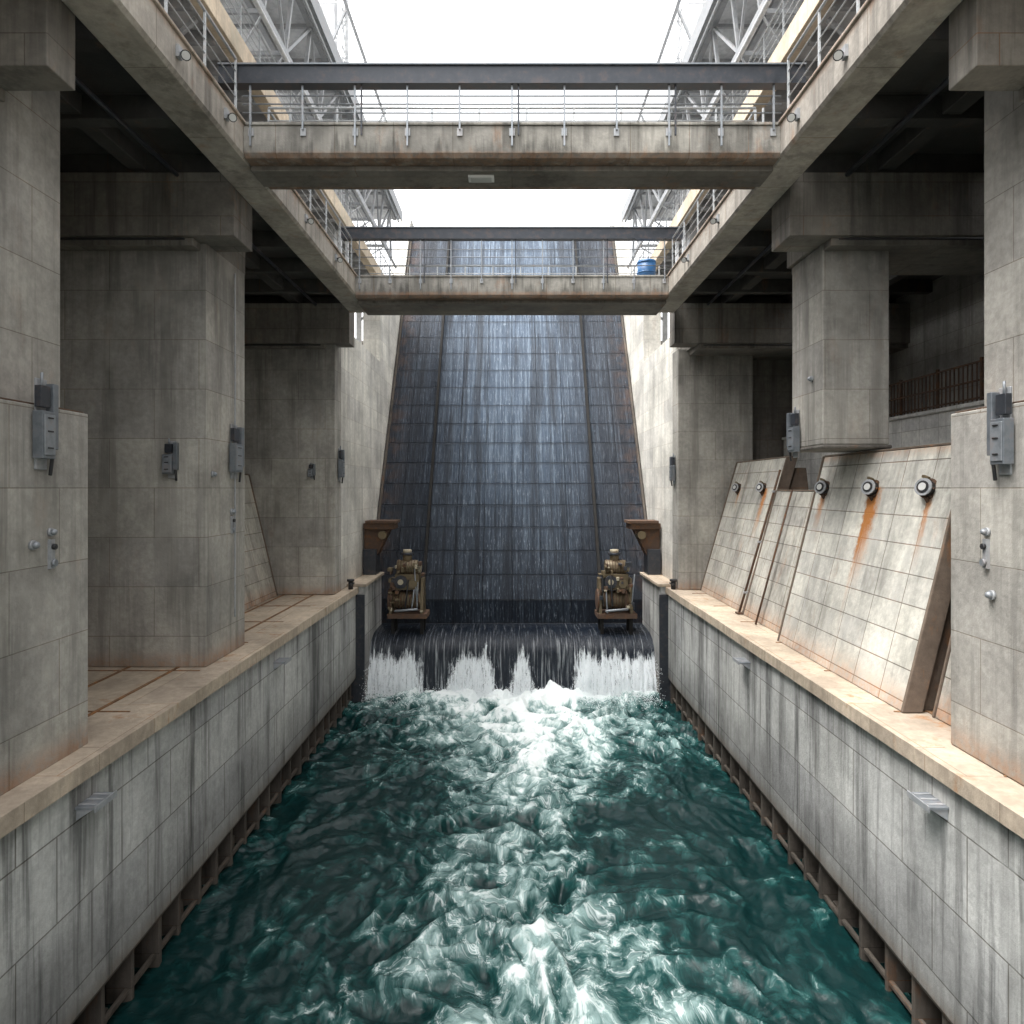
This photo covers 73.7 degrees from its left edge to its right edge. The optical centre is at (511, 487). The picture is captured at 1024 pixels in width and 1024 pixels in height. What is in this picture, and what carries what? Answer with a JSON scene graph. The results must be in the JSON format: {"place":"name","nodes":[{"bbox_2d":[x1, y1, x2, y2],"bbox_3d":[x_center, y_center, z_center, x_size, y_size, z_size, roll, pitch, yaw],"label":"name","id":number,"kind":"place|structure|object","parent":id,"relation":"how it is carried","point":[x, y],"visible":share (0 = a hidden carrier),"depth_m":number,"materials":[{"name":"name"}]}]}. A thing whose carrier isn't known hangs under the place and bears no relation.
{"place":"outdoors","nodes":[
{"label":"outdoors","id":0,"kind":"place"},
{"bbox_2d":[105,680,911,1023],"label":"canal water","id":1,"kind":"structure","parent":0,"point":[549,854],"depth_m":13.70,"materials":[{"name":"teal liquid"}]},
{"bbox_2d":[347,572,383,702],"bbox_3d":[-5.978,7.440,28.075,0.755,7.520,3.750,0,0,0],"label":"weir abutment","id":2,"kind":"object","parent":1,"relation":"in","point":[368,609],"visible":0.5,"depth_m":26.65,"materials":[{"name":"concrete"}]},
{"bbox_2d":[363,520,399,574],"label":"wall bracket platform","id":3,"kind":"structure","parent":2,"relation":"on","point":[377,533],"depth_m":28.91,"materials":[{"name":"metal"}]},
{"bbox_2d":[367,623,656,697],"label":"weir waterfall","id":4,"kind":"structure","parent":1,"relation":"in","point":[556,653],"depth_m":27.40,"materials":[{"name":"liquid"}]},
{"bbox_2d":[387,549,429,633],"bbox_3d":[-4.310,4.585,28.520,1.620,4.030,1.160,0,0,0],"label":"gate winch","id":5,"kind":"object","parent":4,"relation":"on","point":[407,577],"visible":0.98,"depth_m":28.13,"materials":[{"name":"metal"}]},
{"bbox_2d":[595,549,636,633],"bbox_3d":[4.330,4.585,28.520,1.620,4.030,1.159,0,0,0],"label":"gate winch","id":6,"kind":"object","parent":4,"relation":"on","point":[616,578],"visible":0.98,"depth_m":28.12,"materials":[{"name":"metal"}]},
{"bbox_2d":[362,659,665,715],"bbox_3d":[0.003,7.442,25.628,11.426,1.436,2.774,0,0,0],"label":"water spray","id":7,"kind":"object","parent":1,"relation":"on","point":[588,694],"visible":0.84,"depth_m":26.53,"materials":[{"name":"white liquid"}]},
{"bbox_2d":[640,572,670,701],"bbox_3d":[5.978,7.440,28.075,0.755,7.520,3.750,0,0,0],"label":"weir abutment","id":8,"kind":"object","parent":1,"relation":"in","point":[654,609],"visible":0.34,"depth_m":26.65,"materials":[{"name":"concrete"}]},
{"bbox_2d":[624,520,660,574],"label":"wall bracket platform","id":9,"kind":"structure","parent":8,"relation":"on","point":[646,533],"depth_m":28.91,"materials":[{"name":"metal"}]},
{"bbox_2d":[342,0,681,340],"label":"sky","id":10,"kind":"structure","parent":0,"point":[387,30],"materials":[{"name":"white"}]},
{"bbox_2d":[673,349,752,589],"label":"concrete pier","id":11,"kind":"structure","parent":0,"point":[712,420],"depth_m":25.50,"materials":[{"name":"grey concrete"}]},
{"bbox_2d":[669,453,674,485],"bbox_3d":[6.090,-0.699,26.000,0.200,1.242,0.500,0,0,0],"label":"control box","id":12,"kind":"object","parent":11,"relation":"attached to","point":[671,469],"visible":1,"depth_m":25.82,"materials":[{"name":"grey metal"}]},
{"bbox_2d":[670,303,909,359],"bbox_3d":[9.860,-5.720,25.222,8.280,1.560,2.556,0,0,0],"label":"concrete crosshead","id":13,"kind":"object","parent":11,"relation":"on","point":[759,331],"visible":0.59,"depth_m":24.00,"materials":[{"name":"grey concrete"}]},
{"bbox_2d":[683,16,983,305],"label":"roof deck","id":14,"kind":"structure","parent":13,"relation":"on","point":[914,114],"depth_m":13.81,"materials":[{"name":"concrete"}]},
{"bbox_2d":[650,0,865,343],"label":"gallery","id":15,"kind":"object","parent":14,"relation":"on","point":[802,19],"visible":0.14,"depth_m":16.85,"materials":[{"name":"beige concrete"}]},
{"bbox_2d":[675,0,705,262],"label":"lattice tower","id":16,"kind":"structure","parent":15,"relation":"on","point":[690,10],"depth_m":27.10,"materials":[{"name":"grey metal"}]},
{"bbox_2d":[622,0,803,268],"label":"steel roof truss","id":17,"kind":"object","parent":15,"relation":"on","point":[729,31],"visible":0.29,"depth_m":21.68,"materials":[{"name":"white metal"}]},
{"bbox_2d":[637,0,690,119],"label":"crane rail boom","id":18,"kind":"object","parent":17,"relation":"on","point":[676,10],"visible":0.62,"depth_m":23.55,"materials":[{"name":"grey metal"}]},
{"bbox_2d":[630,0,799,274],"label":"guardrail","id":19,"kind":"object","parent":15,"relation":"on","point":[764,58],"visible":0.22,"depth_m":18.48,"materials":[{"name":"grey metal"}]},
{"bbox_2d":[753,275,983,459],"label":"bay back wall","id":20,"kind":"structure","parent":0,"point":[947,323],"depth_m":23.11,"materials":[{"name":"concrete"}]},
{"label":"ground","id":21,"kind":"structure","parent":0,"visible":0},
{"bbox_2d":[0,595,355,1023],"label":"canal wall","id":22,"kind":"structure","parent":21,"relation":"on","point":[92,903],"depth_m":11.43,"materials":[{"name":"grey concrete"}]},
{"bbox_2d":[75,790,116,820],"bbox_3d":[-5.849,4.469,9.600,0.298,0.218,0.520,0,0,0],"label":"wall step bracket","id":23,"kind":"object","parent":22,"relation":"attached to","point":[96,801],"depth_m":9.51,"materials":[{"name":"metal"}]},
{"bbox_2d":[0,587,358,838],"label":"quay ledge","id":24,"kind":"object","parent":22,"relation":"on","point":[129,708],"visible":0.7,"depth_m":12.60,"materials":[{"name":"beige concrete"}]},
{"bbox_2d":[0,91,87,795],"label":"concrete pier","id":25,"kind":"structure","parent":24,"relation":"on","point":[43,666],"depth_m":9.30,"materials":[{"name":"grey concrete"}]},
{"bbox_2d":[28,540,39,549],"bbox_3d":[-6.246,0.750,8.950,0.108,0.130,0.130,0,0,0],"label":"wall fitting","id":26,"kind":"object","parent":25,"relation":"attached to","point":[33,545],"depth_m":8.91,"materials":[{"name":"grey metal"}]},
{"bbox_2d":[0,0,74,101],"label":"concrete crosshead","id":27,"kind":"object","parent":25,"relation":"on","point":[37,45],"visible":1,"depth_m":8.44,"materials":[{"name":"grey concrete"}]},
{"bbox_2d":[33,372,58,475],"bbox_3d":[-6.200,-0.849,9.100,0.200,1.366,0.360,0,0,0],"label":"control box","id":28,"kind":"object","parent":25,"relation":"attached to","point":[46,424],"visible":1,"depth_m":9.02,"materials":[{"name":"grey metal"}]},
{"bbox_2d":[47,528,58,568],"bbox_3d":[-6.249,0.821,9.300,0.103,0.558,0.117,0,0,0],"label":"wall fitting","id":29,"kind":"object","parent":25,"relation":"attached to","point":[53,562],"depth_m":9.27,"materials":[{"name":"grey metal"}]},
{"bbox_2d":[62,0,365,312],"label":"walkway beam","id":30,"kind":"structure","parent":25,"relation":"on","point":[139,40],"depth_m":11.32,"materials":[{"name":"concrete"}]},
{"bbox_2d":[176,44,190,60],"bbox_3d":[-4.886,-6.477,10.186,0.224,0.246,0.204,0,0,0],"label":"floodlight","id":31,"kind":"object","parent":30,"relation":"attached to","point":[182,54],"visible":1,"depth_m":10.14,"materials":[{"name":"grey metal"}]},
{"bbox_2d":[164,0,236,108],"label":"guardrail","id":32,"kind":"object","parent":30,"relation":"on","point":[205,12],"visible":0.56,"depth_m":11.40,"materials":[{"name":"grey metal"}]},
{"bbox_2d":[224,107,236,121],"bbox_3d":[-4.886,-6.477,11.886,0.224,0.246,0.204,0,0,0],"label":"floodlight","id":33,"kind":"object","parent":30,"relation":"attached to","point":[231,117],"visible":1,"depth_m":11.84,"materials":[{"name":"grey metal"}]},
{"bbox_2d":[304,214,313,223],"bbox_3d":[-4.886,-6.477,16.486,0.224,0.246,0.204,0,0,0],"label":"floodlight","id":34,"kind":"object","parent":30,"relation":"attached to","point":[308,220],"visible":1,"depth_m":16.44,"materials":[{"name":"grey metal"}]},
{"bbox_2d":[267,110,351,266],"bbox_3d":[-5.080,-7.378,17.925,0.120,1.076,7.490,0,0,0],"label":"guardrail","id":35,"kind":"object","parent":30,"relation":"on","point":[309,191],"visible":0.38,"depth_m":18.64,"materials":[{"name":"grey metal"}]},
{"bbox_2d":[335,254,342,262],"bbox_3d":[-4.886,-6.477,19.286,0.224,0.246,0.204,0,0,0],"label":"floodlight","id":36,"kind":"object","parent":30,"relation":"attached to","point":[340,259],"visible":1,"depth_m":19.24,"materials":[{"name":"grey metal"}]},
{"bbox_2d":[244,122,779,189],"bbox_3d":[0.000,-6.430,13.385,9.996,0.740,1.430,0,0,0],"label":"footbridge","id":37,"kind":"object","parent":30,"relation":"attached to","point":[444,156],"visible":0.92,"depth_m":12.73,"materials":[{"name":"concrete"}]},
{"bbox_2d":[468,175,493,182],"bbox_3d":[-0.600,-6.032,13.325,0.500,0.053,0.250,0,0,0],"label":"soffit light","id":38,"kind":"object","parent":37,"relation":"attached to","point":[480,178],"visible":1,"depth_m":13.28,"materials":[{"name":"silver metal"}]},
{"bbox_2d":[217,62,806,145],"bbox_3d":[0.000,-7.085,13.293,10.840,1.490,1.466,0,0,0],"label":"bridge guardrail","id":39,"kind":"object","parent":37,"relation":"on","point":[512,76],"visible":0.81,"depth_m":12.60,"materials":[{"name":"metal"}]},
{"bbox_2d":[60,243,244,666],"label":"concrete pier","id":40,"kind":"structure","parent":24,"relation":"on","point":[152,352],"depth_m":14.50,"materials":[{"name":"grey concrete"}]},
{"bbox_2d":[60,172,251,273],"bbox_3d":[-9.860,-5.770,15.347,8.280,1.460,2.706,0,0,0],"label":"concrete crosshead","id":41,"kind":"object","parent":40,"relation":"on","point":[141,211],"visible":0.62,"depth_m":14.05,"materials":[{"name":"grey concrete"}]},
{"bbox_2d":[162,438,178,480],"bbox_3d":[-7.200,-0.598,14.390,0.300,0.896,0.200,0,0,0],"label":"control box","id":42,"kind":"object","parent":40,"relation":"attached to","point":[170,463],"visible":1,"depth_m":14.35,"materials":[{"name":"grey metal"}]},
{"bbox_2d":[211,471,216,476],"bbox_3d":[-6.446,-0.300,14.800,0.108,0.130,0.130,0,0,0],"label":"wall fitting","id":43,"kind":"object","parent":40,"relation":"attached to","point":[213,473],"depth_m":14.76,"materials":[{"name":"grey metal"}]},
{"bbox_2d":[230,508,235,532],"bbox_3d":[-6.441,0.761,15.800,0.117,0.578,0.156,0,0,0],"label":"wall fitting","id":44,"kind":"object","parent":40,"relation":"attached to","point":[232,520],"depth_m":15.76,"materials":[{"name":"grey metal"}]},
{"bbox_2d":[229,420,243,481],"bbox_3d":[-6.390,-0.849,15.900,0.200,1.428,0.600,0,0,0],"label":"control box","id":45,"kind":"object","parent":40,"relation":"attached to","point":[236,457],"visible":1,"depth_m":15.74,"materials":[{"name":"grey metal"}]},
{"bbox_2d":[245,474,277,609],"bbox_3d":[-9.346,1.650,20.790,2.145,4.300,6.720,0,0,0],"label":"inclined sluice panel","id":46,"kind":"object","parent":24,"relation":"on","point":[260,585],"visible":0.25,"depth_m":23.24,"materials":[{"name":"grey concrete"}]},
{"bbox_2d":[245,345,340,594],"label":"concrete pier","id":47,"kind":"structure","parent":24,"relation":"on","point":[292,414],"depth_m":24.30,"materials":[{"name":"grey concrete"}]},
{"bbox_2d":[60,16,340,305],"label":"roof deck","id":48,"kind":"structure","parent":47,"relation":"on","point":[114,117],"depth_m":13.65,"materials":[{"name":"concrete"}]},
{"bbox_2d":[158,0,383,343],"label":"gallery","id":49,"kind":"object","parent":48,"relation":"on","point":[221,19],"visible":0.13,"depth_m":16.97,"materials":[{"name":"beige concrete"}]},
{"bbox_2d":[224,0,393,274],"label":"guardrail","id":50,"kind":"object","parent":49,"relation":"on","point":[259,58],"visible":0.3,"depth_m":18.61,"materials":[{"name":"grey metal"}]},
{"bbox_2d":[220,0,401,268],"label":"steel roof truss","id":51,"kind":"object","parent":49,"relation":"on","point":[294,31],"visible":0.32,"depth_m":21.68,"materials":[{"name":"white metal"}]},
{"bbox_2d":[333,0,386,119],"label":"crane rail boom","id":52,"kind":"object","parent":51,"relation":"on","point":[347,10],"visible":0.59,"depth_m":23.49,"materials":[{"name":"grey metal"}]},
{"bbox_2d":[318,0,348,262],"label":"lattice tower","id":53,"kind":"structure","parent":49,"relation":"on","point":[332,10],"depth_m":27.10,"materials":[{"name":"grey metal"}]},
{"bbox_2d":[245,303,353,348],"bbox_3d":[-9.860,-5.720,24.622,8.280,1.560,1.356,0,0,0],"label":"concrete crosshead","id":54,"kind":"object","parent":47,"relation":"on","point":[293,326],"visible":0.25,"depth_m":24.00,"materials":[{"name":"grey concrete"}]},
{"bbox_2d":[308,462,315,479],"bbox_3d":[-7.100,-0.598,24.190,0.250,0.624,0.200,0,0,0],"label":"control box","id":55,"kind":"object","parent":47,"relation":"attached to","point":[312,471],"visible":1,"depth_m":24.15,"materials":[{"name":"grey metal"}]},
{"bbox_2d":[338,446,344,482],"bbox_3d":[-6.190,-0.849,24.850,0.200,1.366,0.500,0,0,0],"label":"control box","id":56,"kind":"object","parent":47,"relation":"attached to","point":[341,463],"visible":1,"depth_m":24.70,"materials":[{"name":"grey metal"}]},
{"bbox_2d":[347,579,354,589],"bbox_3d":[-6.050,3.610,25.600,0.280,0.380,0.600,0,0,0],"label":"mooring bollard","id":57,"kind":"object","parent":24,"relation":"on","point":[351,582],"visible":1,"depth_m":25.52,"materials":[{"name":"black metal"}]},
{"bbox_2d":[273,657,291,668],"bbox_3d":[-5.849,4.469,17.400,0.298,0.218,0.520,0,0,0],"label":"wall step bracket","id":58,"kind":"object","parent":22,"relation":"attached to","point":[277,663],"depth_m":17.22,"materials":[{"name":"metal"}]},
{"bbox_2d":[341,218,413,589],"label":"training wall","id":59,"kind":"structure","parent":21,"relation":"on","point":[367,371],"depth_m":29.64,"materials":[{"name":"grey concrete"}]},
{"bbox_2d":[377,241,646,622],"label":"spillway ramp","id":60,"kind":"structure","parent":21,"relation":"on","point":[511,490],"depth_m":33.97,"materials":[{"name":"grey concrete"}]},
{"bbox_2d":[610,218,679,578],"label":"training wall","id":61,"kind":"structure","parent":21,"relation":"on","point":[650,359],"depth_m":31.12,"materials":[{"name":"grey concrete"}]},
{"bbox_2d":[668,595,1023,1023],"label":"canal wall","id":62,"kind":"structure","parent":21,"relation":"on","point":[930,905],"depth_m":11.43,"materials":[{"name":"grey concrete"}]},
{"bbox_2d":[732,657,750,668],"bbox_3d":[5.849,4.469,17.400,0.298,0.218,0.520,0,0,0],"label":"wall step bracket","id":63,"kind":"object","parent":62,"relation":"attached to","point":[746,663],"depth_m":17.22,"materials":[{"name":"metal"}]},
{"bbox_2d":[665,587,1023,838],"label":"quay ledge","id":64,"kind":"object","parent":62,"relation":"on","point":[922,740],"visible":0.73,"depth_m":11.24,"materials":[{"name":"beige concrete"}]},
{"bbox_2d":[669,579,676,589],"bbox_3d":[6.050,3.610,25.600,0.280,0.380,0.600,0,0,0],"label":"mooring bollard","id":65,"kind":"object","parent":64,"relation":"on","point":[672,582],"visible":1,"depth_m":25.52,"materials":[{"name":"black metal"}]},
{"bbox_2d":[700,456,808,611],"bbox_3d":[8.221,1.415,23.015,2.494,4.770,4.670,0,0,0],"label":"inclined sluice panel","id":66,"kind":"object","parent":64,"relation":"on","point":[735,543],"visible":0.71,"depth_m":22.67,"materials":[{"name":"grey concrete"}]},
{"bbox_2d":[732,482,740,494],"bbox_3d":[8.001,0.037,24.264,0.295,0.536,0.368,0,0,-24],"label":"outlet valve","id":67,"kind":"object","parent":66,"relation":"attached to","point":[736,486],"visible":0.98,"depth_m":24.19,"materials":[{"name":"metal"}]},
{"bbox_2d":[756,481,766,494],"bbox_3d":[8.001,0.037,21.864,0.295,0.536,0.368,0,0,-24],"label":"outlet valve","id":68,"kind":"object","parent":66,"relation":"attached to","point":[760,487],"visible":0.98,"depth_m":21.79,"materials":[{"name":"metal"}]},
{"bbox_2d":[735,470,792,624],"bbox_3d":[7.442,1.625,19.855,1.382,4.369,1.770,0,0,0],"label":"inclined steel guide rib","id":69,"kind":"object","parent":64,"relation":"on","point":[745,591],"visible":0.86,"depth_m":20.59,"materials":[{"name":"metal"}]},
{"bbox_2d":[743,490,813,632],"bbox_3d":[7.896,1.925,18.790,1.944,3.750,3.520,0,0,0],"label":"inclined sluice panel","id":70,"kind":"object","parent":64,"relation":"on","point":[778,587],"visible":0.45,"depth_m":19.04,"materials":[{"name":"grey concrete"}]},
{"bbox_2d":[792,244,891,451],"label":"concrete pier","id":71,"kind":"structure","parent":64,"relation":"on","point":[840,330],"depth_m":14.50,"materials":[{"name":"grey concrete"}]},
{"bbox_2d":[786,407,799,460],"bbox_3d":[6.490,-1.249,15.800,0.200,1.242,0.500,0,0,0],"label":"control box","id":72,"kind":"object","parent":71,"relation":"attached to","point":[792,434],"visible":1,"depth_m":15.69,"materials":[{"name":"grey metal"}]},
{"bbox_2d":[658,0,961,312],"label":"walkway beam","id":73,"kind":"structure","parent":71,"relation":"on","point":[884,40],"depth_m":11.32,"materials":[{"name":"concrete"}]},
{"bbox_2d":[355,275,668,314],"bbox_3d":[0.000,-6.380,22.860,9.996,0.800,2.280,0,0,0],"label":"footbridge","id":74,"kind":"object","parent":73,"relation":"attached to","point":[498,295],"visible":1,"depth_m":21.77,"materials":[{"name":"concrete"}]},
{"bbox_2d":[341,226,682,288],"bbox_3d":[0.000,-7.300,22.768,10.840,1.960,2.316,0,0,0],"label":"bridge guardrail","id":75,"kind":"object","parent":74,"relation":"on","point":[512,233],"visible":0.86,"depth_m":21.65,"materials":[{"name":"metal"}]},
{"bbox_2d":[637,258,655,274],"bbox_3d":[4.450,-7.125,22.600,0.630,0.810,0.630,0,0,0],"label":"blue drum","id":76,"kind":"object","parent":74,"relation":"on","point":[646,270],"visible":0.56,"depth_m":22.34,"materials":[{"name":"paint"}]},
{"bbox_2d":[681,254,688,262],"bbox_3d":[4.886,-6.477,19.286,0.224,0.246,0.204,0,0,0],"label":"floodlight","id":77,"kind":"object","parent":73,"relation":"attached to","point":[683,259],"visible":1,"depth_m":19.24,"materials":[{"name":"grey metal"}]},
{"bbox_2d":[672,110,756,266],"bbox_3d":[5.080,-7.378,17.925,0.120,1.076,7.490,0,0,0],"label":"guardrail","id":78,"kind":"object","parent":73,"relation":"on","point":[714,191],"visible":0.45,"depth_m":18.64,"materials":[{"name":"grey metal"}]},
{"bbox_2d":[710,214,719,223],"bbox_3d":[4.886,-6.477,16.486,0.224,0.246,0.204,0,0,0],"label":"floodlight","id":79,"kind":"object","parent":73,"relation":"attached to","point":[715,220],"visible":1,"depth_m":16.44,"materials":[{"name":"grey metal"}]},
{"bbox_2d":[787,107,799,121],"bbox_3d":[4.886,-6.477,11.886,0.224,0.246,0.204,0,0,0],"label":"floodlight","id":80,"kind":"object","parent":73,"relation":"attached to","point":[791,117],"visible":1,"depth_m":11.84,"materials":[{"name":"grey metal"}]},
{"bbox_2d":[787,0,859,108],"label":"guardrail","id":81,"kind":"object","parent":73,"relation":"on","point":[818,12],"visible":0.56,"depth_m":11.41,"materials":[{"name":"grey metal"}]},
{"bbox_2d":[833,44,847,60],"bbox_3d":[4.886,-6.477,10.186,0.224,0.246,0.204,0,0,0],"label":"floodlight","id":82,"kind":"object","parent":73,"relation":"attached to","point":[841,54],"visible":1,"depth_m":10.14,"materials":[{"name":"grey metal"}]},
{"bbox_2d":[807,376,813,381],"bbox_3d":[6.546,-2.400,15.000,0.108,0.130,0.130,0,0,0],"label":"wall fitting","id":83,"kind":"object","parent":71,"relation":"attached to","point":[810,378],"depth_m":14.96,"materials":[{"name":"grey metal"}]},
{"bbox_2d":[772,172,983,274],"bbox_3d":[9.860,-5.770,15.097,8.280,1.460,2.206,0,0,0],"label":"concrete crosshead","id":84,"kind":"object","parent":71,"relation":"on","point":[922,223],"visible":0.85,"depth_m":14.05,"materials":[{"name":"grey concrete"}]},
{"bbox_2d":[777,442,950,712],"bbox_3d":[7.736,1.495,14.265,2.285,4.610,5.470,0,0,0],"label":"inclined sluice panel","id":85,"kind":"object","parent":64,"relation":"on","point":[868,606],"visible":0.69,"depth_m":13.30,"materials":[{"name":"grey concrete"}]},
{"bbox_2d":[814,478,829,498],"bbox_3d":[7.481,0.040,16.415,0.298,0.562,0.391,0,0,-24],"label":"outlet valve","id":86,"kind":"object","parent":85,"relation":"attached to","point":[821,488],"visible":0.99,"depth_m":16.34,"materials":[{"name":"metal"}]},
{"bbox_2d":[861,476,879,500],"bbox_3d":[7.481,0.040,14.215,0.298,0.562,0.391,0,0,-24],"label":"outlet valve","id":87,"kind":"object","parent":85,"relation":"attached to","point":[869,487],"visible":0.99,"depth_m":14.14,"materials":[{"name":"metal"}]},
{"bbox_2d":[914,475,936,502],"bbox_3d":[7.481,0.040,12.315,0.298,0.562,0.391,0,0,-24],"label":"outlet valve","id":88,"kind":"object","parent":85,"relation":"attached to","point":[925,487],"visible":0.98,"depth_m":12.24,"materials":[{"name":"metal"}]},
{"bbox_2d":[782,400,983,489],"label":"parapet wall","id":89,"kind":"structure","parent":64,"relation":"on","point":[932,426],"depth_m":17.81,"materials":[{"name":"grey concrete"}]},
{"bbox_2d":[786,357,983,416],"bbox_3d":[10.600,-2.450,18.450,0.060,1.000,15.900,0,0,0],"label":"metal fence","id":90,"kind":"object","parent":89,"relation":"on","point":[938,388],"visible":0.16,"depth_m":16.97,"materials":[{"name":"metal"}]},
{"bbox_2d":[932,636,950,725],"bbox_3d":[7.861,2.175,10.790,1.774,3.250,1.120,0,0,0],"label":"inclined sluice panel","id":91,"kind":"object","parent":64,"relation":"on","point":[942,709],"visible":0.19,"depth_m":11.23,"materials":[{"name":"grey concrete"}]},
{"bbox_2d":[951,91,1023,785],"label":"concrete pier","id":92,"kind":"structure","parent":64,"relation":"on","point":[987,681],"depth_m":9.52,"materials":[{"name":"grey concrete"}]},
{"bbox_2d":[979,528,990,568],"bbox_3d":[6.469,0.821,9.350,0.103,0.558,0.117,0,0,0],"label":"wall fitting","id":93,"kind":"object","parent":92,"relation":"attached to","point":[984,561],"depth_m":9.31,"materials":[{"name":"grey metal"}]},
{"bbox_2d":[949,0,1023,101],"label":"concrete crosshead","id":94,"kind":"object","parent":92,"relation":"on","point":[986,45],"visible":1,"depth_m":8.44,"materials":[{"name":"grey concrete"}]},
{"bbox_2d":[985,590,996,599],"bbox_3d":[6.466,1.450,9.250,0.108,0.130,0.130,0,0,0],"label":"wall fitting","id":95,"kind":"object","parent":92,"relation":"attached to","point":[990,594],"depth_m":9.21,"materials":[{"name":"grey metal"}]},
{"bbox_2d":[987,381,1013,480],"bbox_3d":[6.420,-0.749,9.000,0.200,1.304,0.360,0,0,0],"label":"control box","id":96,"kind":"object","parent":92,"relation":"attached to","point":[1000,436],"visible":1,"depth_m":8.93,"materials":[{"name":"grey metal"}]},
{"bbox_2d":[907,790,948,820],"bbox_3d":[5.849,4.469,9.600,0.298,0.218,0.520,0,0,0],"label":"wall step bracket","id":97,"kind":"object","parent":62,"relation":"attached to","point":[927,801],"depth_m":9.51,"materials":[{"name":"metal"}]}
]}

